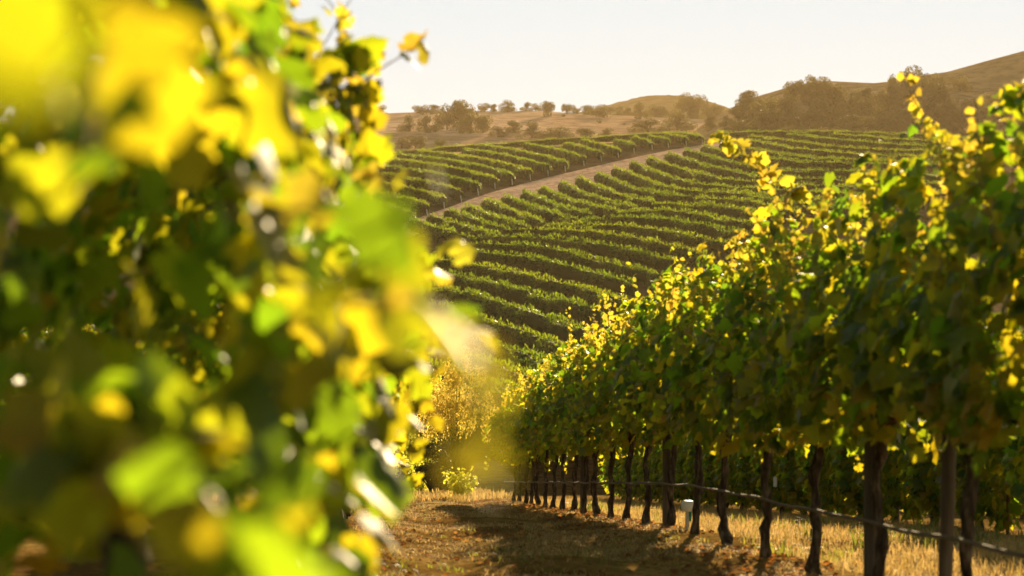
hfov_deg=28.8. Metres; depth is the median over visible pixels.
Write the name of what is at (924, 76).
oak tree
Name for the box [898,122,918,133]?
oak tree
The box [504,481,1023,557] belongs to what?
drip hose
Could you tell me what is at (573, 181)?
wheel track
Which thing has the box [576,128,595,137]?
oak tree
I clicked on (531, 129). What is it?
oak tree
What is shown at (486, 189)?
vineyard hill
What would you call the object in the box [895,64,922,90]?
oak tree
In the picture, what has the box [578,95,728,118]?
distant hill
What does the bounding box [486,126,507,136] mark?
oak tree
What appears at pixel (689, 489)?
grapevine
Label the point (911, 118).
oak tree
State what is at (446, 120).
oak tree
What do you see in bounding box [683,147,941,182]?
vineyard row
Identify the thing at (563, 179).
wheel track
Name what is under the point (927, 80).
oak tree
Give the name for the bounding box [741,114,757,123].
oak tree
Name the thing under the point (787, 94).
oak tree
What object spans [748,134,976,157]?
vineyard row
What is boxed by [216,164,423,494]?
grapevine
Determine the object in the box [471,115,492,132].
oak tree
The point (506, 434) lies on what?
grapevine
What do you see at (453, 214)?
vineyard row
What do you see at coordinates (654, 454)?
grapevine
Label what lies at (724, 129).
oak tree
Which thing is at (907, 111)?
oak tree
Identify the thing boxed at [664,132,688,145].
vineyard row
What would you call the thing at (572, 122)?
grassy hill
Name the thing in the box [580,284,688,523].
grapevine
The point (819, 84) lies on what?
oak tree
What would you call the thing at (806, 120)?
oak tree
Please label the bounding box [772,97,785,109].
oak tree
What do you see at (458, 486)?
bush
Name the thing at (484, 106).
oak tree
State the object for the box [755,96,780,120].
oak tree
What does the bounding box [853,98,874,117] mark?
oak tree
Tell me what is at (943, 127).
oak tree
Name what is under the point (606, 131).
oak tree
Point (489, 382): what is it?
vineyard row
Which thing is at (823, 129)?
oak tree
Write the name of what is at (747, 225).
vineyard row
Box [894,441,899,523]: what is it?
trellis post
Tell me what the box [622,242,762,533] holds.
grapevine
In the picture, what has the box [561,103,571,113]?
oak tree
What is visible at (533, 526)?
straw
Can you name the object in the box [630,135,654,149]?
vineyard row
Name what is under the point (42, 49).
foliage
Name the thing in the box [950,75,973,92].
oak tree
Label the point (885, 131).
oak tree
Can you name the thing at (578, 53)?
sky
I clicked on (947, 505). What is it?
trellis post
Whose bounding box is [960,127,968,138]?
oak tree
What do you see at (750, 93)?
oak tree
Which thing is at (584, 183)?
vineyard row
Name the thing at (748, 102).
oak tree
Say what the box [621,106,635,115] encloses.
oak tree
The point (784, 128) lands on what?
oak tree
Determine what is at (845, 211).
vineyard row
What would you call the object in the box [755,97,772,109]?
oak tree
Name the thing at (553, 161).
vineyard row
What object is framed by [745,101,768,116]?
oak tree
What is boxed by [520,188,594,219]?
vineyard row
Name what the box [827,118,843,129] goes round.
oak tree
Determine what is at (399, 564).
weeds
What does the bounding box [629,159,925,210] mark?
vineyard row
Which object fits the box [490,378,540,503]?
grapevine
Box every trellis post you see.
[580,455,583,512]
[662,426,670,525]
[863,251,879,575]
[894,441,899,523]
[938,362,958,575]
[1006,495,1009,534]
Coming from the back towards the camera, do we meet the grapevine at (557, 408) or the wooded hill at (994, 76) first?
the wooded hill at (994, 76)
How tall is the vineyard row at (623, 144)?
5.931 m
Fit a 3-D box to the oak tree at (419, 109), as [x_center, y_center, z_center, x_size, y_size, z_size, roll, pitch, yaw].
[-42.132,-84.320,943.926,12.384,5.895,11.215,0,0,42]
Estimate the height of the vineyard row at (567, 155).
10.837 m
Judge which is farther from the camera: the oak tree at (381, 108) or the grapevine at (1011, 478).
the oak tree at (381, 108)
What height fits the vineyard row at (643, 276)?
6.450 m
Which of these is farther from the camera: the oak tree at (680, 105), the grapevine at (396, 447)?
the oak tree at (680, 105)
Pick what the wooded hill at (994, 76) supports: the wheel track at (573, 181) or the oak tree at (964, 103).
the oak tree at (964, 103)
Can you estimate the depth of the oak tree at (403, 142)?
701.77 m
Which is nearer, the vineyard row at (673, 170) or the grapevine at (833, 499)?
the grapevine at (833, 499)
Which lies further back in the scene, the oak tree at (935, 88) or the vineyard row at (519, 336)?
the oak tree at (935, 88)
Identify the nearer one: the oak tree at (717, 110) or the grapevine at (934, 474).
the grapevine at (934, 474)
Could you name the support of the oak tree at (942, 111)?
on the wooded hill at (994, 76)
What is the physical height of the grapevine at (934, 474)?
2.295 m
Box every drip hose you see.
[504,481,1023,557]
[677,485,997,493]
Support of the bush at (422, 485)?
on the ground at (86, 567)
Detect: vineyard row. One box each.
[377,181,446,208]
[377,191,429,215]
[379,163,481,194]
[382,172,463,201]
[386,157,498,188]
[392,131,696,157]
[395,152,515,184]
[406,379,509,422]
[411,215,475,243]
[415,149,533,180]
[423,212,503,237]
[424,355,520,389]
[426,282,589,344]
[428,352,539,384]
[430,263,603,324]
[430,299,577,359]
[431,253,631,314]
[433,246,639,298]
[442,207,513,236]
[460,202,532,229]
[461,147,552,175]
[465,240,664,289]
[466,335,555,371]
[475,231,675,272]
[477,143,568,171]
[480,197,548,229]
[500,193,578,224]
[509,224,716,268]
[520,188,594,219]
[522,142,586,165]
[535,185,622,217]
[541,220,740,258]
[558,180,638,210]
[560,141,603,160]
[574,174,655,209]
[574,213,771,249]
[578,138,621,157]
[594,171,694,205]
[610,206,780,236]
[611,164,868,210]
[612,138,636,152]
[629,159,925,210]
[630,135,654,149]
[645,155,947,202]
[647,134,670,147]
[652,199,784,226]
[663,150,942,192]
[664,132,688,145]
[682,131,704,143]
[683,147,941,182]
[695,194,804,222]
[700,143,963,172]
[717,129,966,142]
[719,140,938,163]
[737,190,871,226]
[741,137,965,162]
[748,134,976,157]
[785,132,980,153]
[829,132,967,147]
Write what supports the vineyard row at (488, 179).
on the vineyard hill at (486, 189)
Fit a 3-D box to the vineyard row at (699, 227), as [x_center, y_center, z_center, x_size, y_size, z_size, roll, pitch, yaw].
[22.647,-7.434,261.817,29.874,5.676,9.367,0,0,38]
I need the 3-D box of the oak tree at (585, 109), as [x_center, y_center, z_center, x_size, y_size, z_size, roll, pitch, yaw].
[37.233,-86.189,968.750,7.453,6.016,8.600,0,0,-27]
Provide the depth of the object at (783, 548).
16.62 m
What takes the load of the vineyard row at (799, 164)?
on the vineyard hill at (486, 189)
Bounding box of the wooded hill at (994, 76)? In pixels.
[694,51,1023,142]
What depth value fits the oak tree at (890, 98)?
727.31 m
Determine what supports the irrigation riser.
on the ground at (86, 567)
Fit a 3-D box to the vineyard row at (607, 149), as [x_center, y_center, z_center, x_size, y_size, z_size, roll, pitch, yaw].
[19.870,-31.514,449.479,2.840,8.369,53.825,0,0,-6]
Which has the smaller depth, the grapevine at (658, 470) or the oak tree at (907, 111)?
the grapevine at (658, 470)
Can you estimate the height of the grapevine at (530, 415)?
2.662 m
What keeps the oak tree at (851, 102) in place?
on the wooded hill at (994, 76)
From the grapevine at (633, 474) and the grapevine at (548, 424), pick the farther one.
the grapevine at (633, 474)
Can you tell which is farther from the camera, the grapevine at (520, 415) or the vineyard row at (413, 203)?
the vineyard row at (413, 203)
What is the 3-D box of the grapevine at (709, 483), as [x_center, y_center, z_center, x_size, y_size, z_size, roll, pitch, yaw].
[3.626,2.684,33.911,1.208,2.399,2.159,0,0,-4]
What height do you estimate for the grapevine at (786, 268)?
2.679 m
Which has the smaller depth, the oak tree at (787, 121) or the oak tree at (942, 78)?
the oak tree at (787, 121)
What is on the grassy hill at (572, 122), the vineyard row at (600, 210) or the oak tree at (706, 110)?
the oak tree at (706, 110)
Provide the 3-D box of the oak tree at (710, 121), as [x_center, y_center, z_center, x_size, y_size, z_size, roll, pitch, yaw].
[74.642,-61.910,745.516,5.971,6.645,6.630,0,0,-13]
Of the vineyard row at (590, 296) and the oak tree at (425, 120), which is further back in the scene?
the oak tree at (425, 120)
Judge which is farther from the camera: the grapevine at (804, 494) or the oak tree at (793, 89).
the oak tree at (793, 89)
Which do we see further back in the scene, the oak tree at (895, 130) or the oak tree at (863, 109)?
the oak tree at (863, 109)
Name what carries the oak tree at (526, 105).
on the grassy hill at (572, 122)
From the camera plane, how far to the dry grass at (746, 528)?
16.39 m
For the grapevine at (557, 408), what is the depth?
25.24 m
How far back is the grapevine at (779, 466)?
27.66 m
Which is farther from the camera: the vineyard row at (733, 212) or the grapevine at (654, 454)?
the vineyard row at (733, 212)
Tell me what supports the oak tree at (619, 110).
on the grassy hill at (572, 122)
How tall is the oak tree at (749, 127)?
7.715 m
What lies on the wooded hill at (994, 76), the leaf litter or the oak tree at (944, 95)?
the oak tree at (944, 95)
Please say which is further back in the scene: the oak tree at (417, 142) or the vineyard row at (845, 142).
the oak tree at (417, 142)
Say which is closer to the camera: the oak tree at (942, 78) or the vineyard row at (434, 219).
the vineyard row at (434, 219)
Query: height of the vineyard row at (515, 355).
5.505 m
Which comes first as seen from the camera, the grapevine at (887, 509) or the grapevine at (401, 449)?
the grapevine at (401, 449)
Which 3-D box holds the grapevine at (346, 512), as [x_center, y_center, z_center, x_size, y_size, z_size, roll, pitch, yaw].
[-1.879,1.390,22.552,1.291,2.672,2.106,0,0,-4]
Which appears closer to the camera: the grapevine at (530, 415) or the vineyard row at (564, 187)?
the grapevine at (530, 415)
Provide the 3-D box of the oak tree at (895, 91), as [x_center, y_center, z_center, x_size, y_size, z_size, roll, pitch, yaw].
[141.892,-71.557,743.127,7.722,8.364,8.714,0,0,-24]
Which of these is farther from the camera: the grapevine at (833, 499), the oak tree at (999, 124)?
the oak tree at (999, 124)
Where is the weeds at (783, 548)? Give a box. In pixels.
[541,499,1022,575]
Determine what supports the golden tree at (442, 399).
on the ground at (86, 567)
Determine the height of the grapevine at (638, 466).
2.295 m
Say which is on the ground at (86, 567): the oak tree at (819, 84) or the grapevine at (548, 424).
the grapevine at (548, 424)
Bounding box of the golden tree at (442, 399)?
[409,359,489,494]
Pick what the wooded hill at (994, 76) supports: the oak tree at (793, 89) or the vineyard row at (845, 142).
the oak tree at (793, 89)
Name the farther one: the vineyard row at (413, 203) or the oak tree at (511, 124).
the oak tree at (511, 124)
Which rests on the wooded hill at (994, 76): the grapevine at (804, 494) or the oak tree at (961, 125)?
the oak tree at (961, 125)
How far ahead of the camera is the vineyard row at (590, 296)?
218.15 m
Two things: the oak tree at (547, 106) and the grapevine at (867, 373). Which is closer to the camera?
the grapevine at (867, 373)
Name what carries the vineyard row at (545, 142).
on the vineyard hill at (486, 189)
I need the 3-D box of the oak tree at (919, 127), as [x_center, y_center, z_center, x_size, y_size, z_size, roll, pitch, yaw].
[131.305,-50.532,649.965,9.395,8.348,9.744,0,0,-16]
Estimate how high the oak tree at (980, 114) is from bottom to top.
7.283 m
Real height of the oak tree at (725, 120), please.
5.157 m
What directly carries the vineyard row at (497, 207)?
on the vineyard hill at (486, 189)
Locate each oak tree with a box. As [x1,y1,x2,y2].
[377,104,388,113]
[394,137,412,147]
[396,113,422,131]
[405,135,425,148]
[411,104,436,114]
[417,114,438,132]
[429,104,443,112]
[432,103,460,129]
[437,138,446,146]
[447,99,475,126]
[456,109,479,132]
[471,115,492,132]
[477,103,490,111]
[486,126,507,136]
[490,104,496,111]
[498,99,515,111]
[503,120,522,132]
[513,120,548,138]
[519,102,533,110]
[531,103,541,110]
[539,100,555,116]
[539,127,568,138]
[549,126,576,138]
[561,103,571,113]
[569,105,580,113]
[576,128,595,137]
[579,104,592,114]
[586,104,618,117]
[597,127,613,135]
[616,106,626,114]
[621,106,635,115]
[626,119,670,132]
[633,101,652,118]
[643,104,670,116]
[651,107,669,116]
[661,109,698,130]
[673,92,700,118]
[682,94,708,118]
[698,101,717,118]
[703,114,716,131]
[710,105,724,115]
[718,114,728,127]
[722,126,732,138]
[724,118,734,132]
[728,104,748,120]
[730,119,748,138]
[734,90,758,110]
[735,123,751,138]
[740,96,756,111]
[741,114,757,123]
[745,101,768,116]
[750,109,772,129]
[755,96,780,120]
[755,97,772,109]
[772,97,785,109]
[775,95,801,116]
[777,114,802,129]
[778,92,794,103]
[779,126,796,138]
[782,79,807,101]
[797,83,814,99]
[797,110,817,129]
[804,74,831,98]
[817,126,842,137]
[821,83,848,103]
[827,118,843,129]
[840,96,866,113]
[843,120,869,131]
[848,90,863,105]
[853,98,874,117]
[858,128,875,132]
[859,86,873,100]
[872,89,884,103]
[874,91,898,110]
[880,125,892,138]
[883,74,902,97]
[885,85,901,101]
[889,124,900,134]
[890,100,906,109]
[892,107,911,122]
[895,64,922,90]
[897,90,909,101]
[897,114,920,129]
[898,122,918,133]
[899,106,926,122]
[901,81,911,94]
[901,81,926,101]
[903,101,912,109]
[905,122,925,133]
[911,94,924,107]
[916,79,944,100]
[919,94,941,118]
[921,73,937,83]
[924,118,952,135]
[925,78,943,90]
[929,76,950,89]
[930,104,953,121]
[937,86,958,102]
[938,118,954,127]
[948,131,963,137]
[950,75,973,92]
[955,105,969,117]
[955,110,981,132]
[958,99,971,108]
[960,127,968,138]
[964,107,987,118]
[969,98,988,106]
[969,99,993,120]
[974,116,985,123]
[976,92,998,107]
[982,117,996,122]
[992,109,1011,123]
[992,119,1005,129]
[1000,128,1012,139]
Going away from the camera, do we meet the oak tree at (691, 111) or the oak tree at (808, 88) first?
the oak tree at (808, 88)
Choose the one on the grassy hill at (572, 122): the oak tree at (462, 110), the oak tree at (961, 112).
the oak tree at (462, 110)
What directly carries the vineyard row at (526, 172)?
on the vineyard hill at (486, 189)
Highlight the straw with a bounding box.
[349,498,829,575]
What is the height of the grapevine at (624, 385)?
2.842 m
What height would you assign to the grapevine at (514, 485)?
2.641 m
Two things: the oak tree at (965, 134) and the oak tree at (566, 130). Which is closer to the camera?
the oak tree at (965, 134)
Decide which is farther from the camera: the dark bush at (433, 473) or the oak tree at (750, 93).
the oak tree at (750, 93)
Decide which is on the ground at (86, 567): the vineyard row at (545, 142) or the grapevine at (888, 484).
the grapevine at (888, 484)
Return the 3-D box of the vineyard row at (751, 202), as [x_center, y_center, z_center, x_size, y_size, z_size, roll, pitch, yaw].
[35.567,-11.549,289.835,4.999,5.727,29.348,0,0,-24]
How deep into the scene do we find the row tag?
25.00 m
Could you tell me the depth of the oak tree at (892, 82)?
754.83 m
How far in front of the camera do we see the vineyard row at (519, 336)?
172.68 m
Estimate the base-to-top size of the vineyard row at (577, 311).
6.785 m
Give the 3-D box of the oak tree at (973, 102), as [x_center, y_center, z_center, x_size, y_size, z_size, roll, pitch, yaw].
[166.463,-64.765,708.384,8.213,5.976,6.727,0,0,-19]
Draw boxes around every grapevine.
[0,0,514,575]
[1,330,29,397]
[78,0,475,503]
[140,29,432,494]
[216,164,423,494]
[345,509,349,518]
[388,379,414,418]
[391,445,406,474]
[392,394,405,460]
[484,381,518,500]
[488,377,550,501]
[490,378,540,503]
[494,369,566,503]
[499,363,573,504]
[506,353,561,506]
[510,357,570,508]
[520,343,603,509]
[526,338,599,510]
[534,341,605,512]
[544,289,624,514]
[553,319,644,517]
[563,261,661,519]
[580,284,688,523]
[593,242,706,526]
[597,459,633,499]
[603,444,635,499]
[613,453,641,500]
[619,453,654,502]
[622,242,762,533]
[631,448,658,502]
[638,185,785,545]
[638,445,678,502]
[649,446,681,502]
[658,432,704,504]
[660,131,862,557]
[675,432,711,503]
[683,441,739,506]
[693,166,929,573]
[702,432,755,508]
[715,440,777,511]
[734,440,798,513]
[737,72,1018,575]
[754,449,846,515]
[776,429,854,516]
[792,85,1023,575]
[801,441,910,515]
[829,429,940,523]
[880,366,992,524]
[888,81,1023,478]
[899,321,1021,531]
[955,326,1023,531]
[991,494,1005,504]
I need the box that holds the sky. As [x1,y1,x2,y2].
[2,0,1023,120]
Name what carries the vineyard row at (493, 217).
on the vineyard hill at (486, 189)
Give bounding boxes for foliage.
[0,0,91,104]
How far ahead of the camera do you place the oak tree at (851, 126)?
654.48 m
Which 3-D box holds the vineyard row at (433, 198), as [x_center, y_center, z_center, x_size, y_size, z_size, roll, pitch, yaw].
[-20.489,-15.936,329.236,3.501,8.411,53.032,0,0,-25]
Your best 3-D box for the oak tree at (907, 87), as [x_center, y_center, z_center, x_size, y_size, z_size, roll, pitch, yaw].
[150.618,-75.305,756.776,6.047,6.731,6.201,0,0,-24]
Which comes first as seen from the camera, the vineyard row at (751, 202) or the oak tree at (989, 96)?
the vineyard row at (751, 202)
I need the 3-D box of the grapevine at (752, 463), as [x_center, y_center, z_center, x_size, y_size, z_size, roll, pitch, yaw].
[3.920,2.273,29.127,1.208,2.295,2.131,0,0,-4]
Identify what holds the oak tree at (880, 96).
on the wooded hill at (994, 76)
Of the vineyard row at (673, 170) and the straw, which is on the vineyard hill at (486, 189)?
the vineyard row at (673, 170)
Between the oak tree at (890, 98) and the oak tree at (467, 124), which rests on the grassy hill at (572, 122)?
the oak tree at (467, 124)
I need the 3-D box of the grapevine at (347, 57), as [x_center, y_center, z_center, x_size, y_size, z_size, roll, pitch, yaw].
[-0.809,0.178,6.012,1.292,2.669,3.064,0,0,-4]
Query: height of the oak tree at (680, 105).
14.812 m
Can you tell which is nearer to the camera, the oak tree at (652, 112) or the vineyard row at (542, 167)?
the vineyard row at (542, 167)
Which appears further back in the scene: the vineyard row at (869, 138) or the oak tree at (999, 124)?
the oak tree at (999, 124)
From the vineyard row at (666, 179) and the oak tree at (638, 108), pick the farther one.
the oak tree at (638, 108)
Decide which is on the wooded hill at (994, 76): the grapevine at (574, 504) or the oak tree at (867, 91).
the oak tree at (867, 91)
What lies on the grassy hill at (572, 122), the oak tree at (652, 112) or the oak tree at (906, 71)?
the oak tree at (652, 112)
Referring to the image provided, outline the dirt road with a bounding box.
[414,143,718,222]
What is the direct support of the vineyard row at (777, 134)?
on the vineyard hill at (486, 189)
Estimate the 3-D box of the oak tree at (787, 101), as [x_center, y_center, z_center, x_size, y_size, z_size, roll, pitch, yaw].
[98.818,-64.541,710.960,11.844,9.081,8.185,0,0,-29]
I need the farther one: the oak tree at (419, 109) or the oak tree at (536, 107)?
the oak tree at (536, 107)
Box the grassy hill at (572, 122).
[0,111,705,159]
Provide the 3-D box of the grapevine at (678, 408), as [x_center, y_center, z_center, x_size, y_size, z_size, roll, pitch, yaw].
[1.673,0.673,15.814,1.277,2.970,2.045,0,0,-4]
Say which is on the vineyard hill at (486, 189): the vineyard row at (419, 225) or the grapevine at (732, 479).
the vineyard row at (419, 225)
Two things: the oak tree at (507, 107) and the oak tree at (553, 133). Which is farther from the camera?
the oak tree at (507, 107)
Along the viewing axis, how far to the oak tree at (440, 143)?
705.18 m
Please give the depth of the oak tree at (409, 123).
801.09 m
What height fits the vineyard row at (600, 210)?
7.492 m
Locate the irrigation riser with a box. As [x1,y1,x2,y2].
[681,500,693,529]
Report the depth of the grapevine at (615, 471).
46.63 m
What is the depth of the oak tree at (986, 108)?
678.55 m
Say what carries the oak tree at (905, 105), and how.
on the wooded hill at (994, 76)
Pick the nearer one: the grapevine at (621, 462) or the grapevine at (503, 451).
the grapevine at (503, 451)
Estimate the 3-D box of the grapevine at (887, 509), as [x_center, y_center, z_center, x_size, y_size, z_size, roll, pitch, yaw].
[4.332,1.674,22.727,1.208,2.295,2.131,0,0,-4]
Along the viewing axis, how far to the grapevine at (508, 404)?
39.71 m
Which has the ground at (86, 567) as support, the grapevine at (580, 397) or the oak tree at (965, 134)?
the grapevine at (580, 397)
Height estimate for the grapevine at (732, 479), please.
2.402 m
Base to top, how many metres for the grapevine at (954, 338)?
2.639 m
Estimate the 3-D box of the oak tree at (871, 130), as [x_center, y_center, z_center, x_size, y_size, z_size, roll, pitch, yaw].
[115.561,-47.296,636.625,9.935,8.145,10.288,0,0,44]
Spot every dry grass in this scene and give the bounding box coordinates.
[213,486,512,502]
[516,496,1023,575]
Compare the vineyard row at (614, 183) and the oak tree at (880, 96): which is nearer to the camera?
the vineyard row at (614, 183)
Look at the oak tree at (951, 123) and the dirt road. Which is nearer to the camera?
the dirt road
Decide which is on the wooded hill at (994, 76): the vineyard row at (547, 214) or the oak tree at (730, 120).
the oak tree at (730, 120)
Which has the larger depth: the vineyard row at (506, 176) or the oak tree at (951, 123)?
the oak tree at (951, 123)
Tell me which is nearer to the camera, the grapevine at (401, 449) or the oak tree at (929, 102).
the grapevine at (401, 449)
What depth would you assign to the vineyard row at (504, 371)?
142.05 m
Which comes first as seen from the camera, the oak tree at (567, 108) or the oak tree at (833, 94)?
the oak tree at (833, 94)
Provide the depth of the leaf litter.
16.72 m
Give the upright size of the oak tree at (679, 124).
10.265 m
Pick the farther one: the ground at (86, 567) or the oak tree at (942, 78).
the oak tree at (942, 78)
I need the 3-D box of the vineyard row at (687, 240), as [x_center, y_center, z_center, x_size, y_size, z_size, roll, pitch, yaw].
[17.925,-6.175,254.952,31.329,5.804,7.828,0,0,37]
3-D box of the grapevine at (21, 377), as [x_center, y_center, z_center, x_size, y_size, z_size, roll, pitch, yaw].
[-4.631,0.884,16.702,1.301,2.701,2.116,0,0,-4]
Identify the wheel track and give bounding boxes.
[422,144,715,220]
[441,142,734,218]
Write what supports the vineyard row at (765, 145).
on the vineyard hill at (486, 189)
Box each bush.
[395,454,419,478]
[400,418,440,491]
[407,439,451,491]
[440,466,473,496]
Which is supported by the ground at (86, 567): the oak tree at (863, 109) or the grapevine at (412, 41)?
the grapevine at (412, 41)
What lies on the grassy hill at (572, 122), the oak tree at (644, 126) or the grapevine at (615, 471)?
the oak tree at (644, 126)
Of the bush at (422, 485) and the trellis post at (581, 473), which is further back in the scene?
the bush at (422, 485)
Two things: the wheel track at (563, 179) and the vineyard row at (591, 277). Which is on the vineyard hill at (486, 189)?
the vineyard row at (591, 277)
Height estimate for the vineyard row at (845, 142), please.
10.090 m
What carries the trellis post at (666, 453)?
on the ground at (86, 567)
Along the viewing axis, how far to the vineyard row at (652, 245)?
250.75 m
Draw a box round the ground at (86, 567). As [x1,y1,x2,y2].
[11,434,1023,575]
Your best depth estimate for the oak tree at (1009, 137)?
622.35 m
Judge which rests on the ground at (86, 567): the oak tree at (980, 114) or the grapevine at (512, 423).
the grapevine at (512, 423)
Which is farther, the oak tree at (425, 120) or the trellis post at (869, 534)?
the oak tree at (425, 120)
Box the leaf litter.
[349,498,841,575]
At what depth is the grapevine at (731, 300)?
14.04 m
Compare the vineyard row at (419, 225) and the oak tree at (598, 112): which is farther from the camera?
the oak tree at (598, 112)
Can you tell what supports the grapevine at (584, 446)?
on the ground at (86, 567)
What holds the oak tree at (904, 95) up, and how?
on the wooded hill at (994, 76)
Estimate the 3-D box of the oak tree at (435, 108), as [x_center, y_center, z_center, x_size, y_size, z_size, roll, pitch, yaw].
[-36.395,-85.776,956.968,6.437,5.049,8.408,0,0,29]
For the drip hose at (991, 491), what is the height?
3.107 m
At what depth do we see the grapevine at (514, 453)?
34.93 m
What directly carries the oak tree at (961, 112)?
on the wooded hill at (994, 76)
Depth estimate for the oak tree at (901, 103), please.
719.00 m
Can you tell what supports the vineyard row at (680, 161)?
on the vineyard hill at (486, 189)
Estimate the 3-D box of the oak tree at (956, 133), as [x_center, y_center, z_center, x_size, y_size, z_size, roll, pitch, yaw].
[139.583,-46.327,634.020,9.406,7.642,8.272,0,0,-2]
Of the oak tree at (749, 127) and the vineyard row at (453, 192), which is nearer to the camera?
the vineyard row at (453, 192)
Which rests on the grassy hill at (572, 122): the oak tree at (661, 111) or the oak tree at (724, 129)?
the oak tree at (661, 111)
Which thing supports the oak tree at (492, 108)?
on the grassy hill at (572, 122)
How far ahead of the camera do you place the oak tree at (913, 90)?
733.60 m
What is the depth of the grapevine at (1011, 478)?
18.04 m
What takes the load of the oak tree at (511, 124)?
on the grassy hill at (572, 122)
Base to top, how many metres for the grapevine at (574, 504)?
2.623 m
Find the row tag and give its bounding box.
[773,477,776,486]
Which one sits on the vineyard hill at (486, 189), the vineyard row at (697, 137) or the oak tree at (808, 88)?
the vineyard row at (697, 137)
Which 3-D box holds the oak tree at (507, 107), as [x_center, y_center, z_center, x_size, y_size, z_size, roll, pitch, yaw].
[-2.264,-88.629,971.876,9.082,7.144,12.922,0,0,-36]
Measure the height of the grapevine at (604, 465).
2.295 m
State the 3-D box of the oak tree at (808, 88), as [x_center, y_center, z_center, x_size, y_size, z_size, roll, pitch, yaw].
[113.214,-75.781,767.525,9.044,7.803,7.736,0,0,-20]
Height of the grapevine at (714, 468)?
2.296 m
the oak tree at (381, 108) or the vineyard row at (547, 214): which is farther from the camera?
the oak tree at (381, 108)
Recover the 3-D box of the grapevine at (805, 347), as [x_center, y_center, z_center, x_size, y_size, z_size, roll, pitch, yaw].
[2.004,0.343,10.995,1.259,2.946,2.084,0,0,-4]
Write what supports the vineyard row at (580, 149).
on the vineyard hill at (486, 189)
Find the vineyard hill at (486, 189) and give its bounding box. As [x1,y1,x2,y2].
[6,139,1023,429]
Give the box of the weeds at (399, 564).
[370,500,717,575]
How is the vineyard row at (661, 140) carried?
on the vineyard hill at (486, 189)
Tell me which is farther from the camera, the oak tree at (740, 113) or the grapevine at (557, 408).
the oak tree at (740, 113)
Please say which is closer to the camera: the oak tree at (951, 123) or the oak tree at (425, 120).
the oak tree at (951, 123)
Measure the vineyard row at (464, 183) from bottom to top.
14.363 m
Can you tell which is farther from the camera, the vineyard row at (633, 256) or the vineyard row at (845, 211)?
the vineyard row at (845, 211)
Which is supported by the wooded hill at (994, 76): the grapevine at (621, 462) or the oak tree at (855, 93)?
the oak tree at (855, 93)
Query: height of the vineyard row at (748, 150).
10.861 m
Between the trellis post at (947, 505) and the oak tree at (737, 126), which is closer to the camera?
the trellis post at (947, 505)
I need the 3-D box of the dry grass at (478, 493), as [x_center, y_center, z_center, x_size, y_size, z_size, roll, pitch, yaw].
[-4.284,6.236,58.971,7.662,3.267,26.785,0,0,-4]
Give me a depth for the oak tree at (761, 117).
668.45 m

